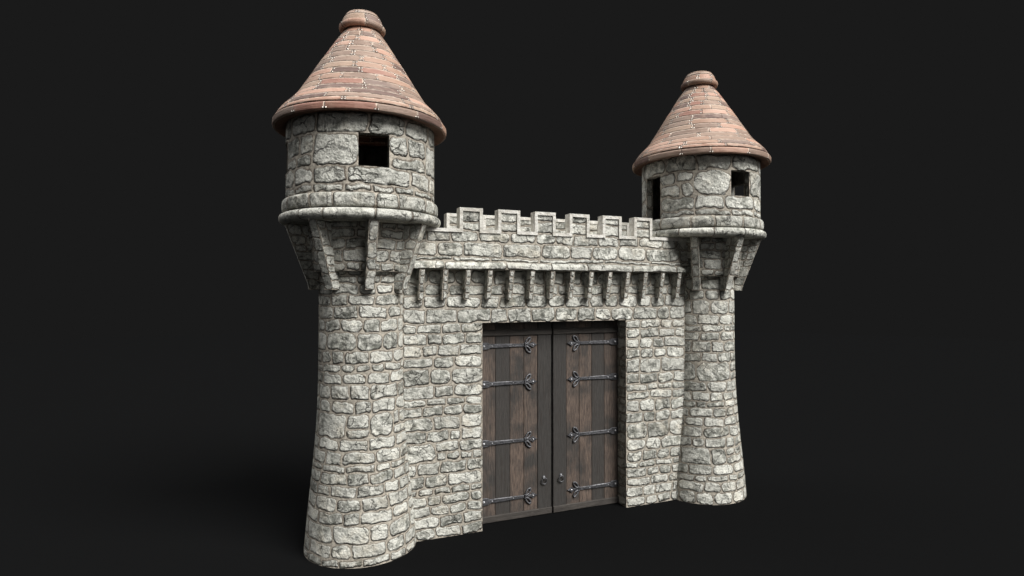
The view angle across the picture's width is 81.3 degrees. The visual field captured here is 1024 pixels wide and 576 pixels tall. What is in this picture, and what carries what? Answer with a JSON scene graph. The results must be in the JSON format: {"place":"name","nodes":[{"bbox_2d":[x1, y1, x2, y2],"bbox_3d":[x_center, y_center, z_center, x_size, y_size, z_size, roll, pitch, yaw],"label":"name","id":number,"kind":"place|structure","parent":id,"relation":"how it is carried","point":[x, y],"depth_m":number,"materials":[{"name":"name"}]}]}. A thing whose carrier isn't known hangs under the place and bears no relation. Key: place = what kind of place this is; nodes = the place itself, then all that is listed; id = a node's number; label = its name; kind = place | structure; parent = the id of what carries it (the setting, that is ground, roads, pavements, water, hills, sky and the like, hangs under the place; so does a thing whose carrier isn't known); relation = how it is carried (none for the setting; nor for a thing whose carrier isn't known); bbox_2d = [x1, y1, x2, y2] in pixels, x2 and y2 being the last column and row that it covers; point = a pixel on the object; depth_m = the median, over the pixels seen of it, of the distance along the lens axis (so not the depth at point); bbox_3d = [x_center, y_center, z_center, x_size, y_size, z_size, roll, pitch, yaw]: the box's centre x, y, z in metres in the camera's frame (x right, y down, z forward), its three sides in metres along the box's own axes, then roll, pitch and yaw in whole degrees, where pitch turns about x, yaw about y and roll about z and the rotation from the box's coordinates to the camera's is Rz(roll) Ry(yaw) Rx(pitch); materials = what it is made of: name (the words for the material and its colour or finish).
{"place":"outdoors","nodes":[
{"label":"outdoors","id":0,"kind":"place"},
{"bbox_2d":[272,9,445,568],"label":"castle tower","id":1,"kind":"structure","parent":0,"point":[357,124],"depth_m":13.13,"materials":[{"name":"stone"}]},
{"bbox_2d":[0,331,1023,575],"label":"ground","id":2,"kind":"structure","parent":0,"point":[192,455],"depth_m":19.67,"materials":[{"name":"black"}]},
{"bbox_2d":[403,207,691,541],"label":"castle wall","id":3,"kind":"structure","parent":2,"relation":"on","point":[543,362],"depth_m":15.72,"materials":[{"name":"stone"}]},
{"bbox_2d":[482,321,551,523],"bbox_3d":[0.099,3.464,15.675,2.063,5.160,0.205,0,-1,-23],"label":"door","id":4,"kind":"structure","parent":3,"relation":"in","point":[516,356],"depth_m":15.65,"materials":[{"name":"brown wood"}]},
{"bbox_2d":[551,320,618,512],"bbox_3d":[2.044,3.471,16.484,2.063,5.160,0.205,0,-1,-23],"label":"door","id":5,"kind":"structure","parent":3,"relation":"in","point":[584,354],"depth_m":16.44,"materials":[{"name":"brown wood"}]},
{"bbox_2d":[0,0,1023,342],"label":"sky","id":6,"kind":"structure","parent":0,"point":[143,161],"materials":[{"name":"black"}]},
{"bbox_2d":[632,71,770,504],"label":"castle tower","id":7,"kind":"structure","parent":0,"point":[702,156],"depth_m":16.89,"materials":[{"name":"stone"}]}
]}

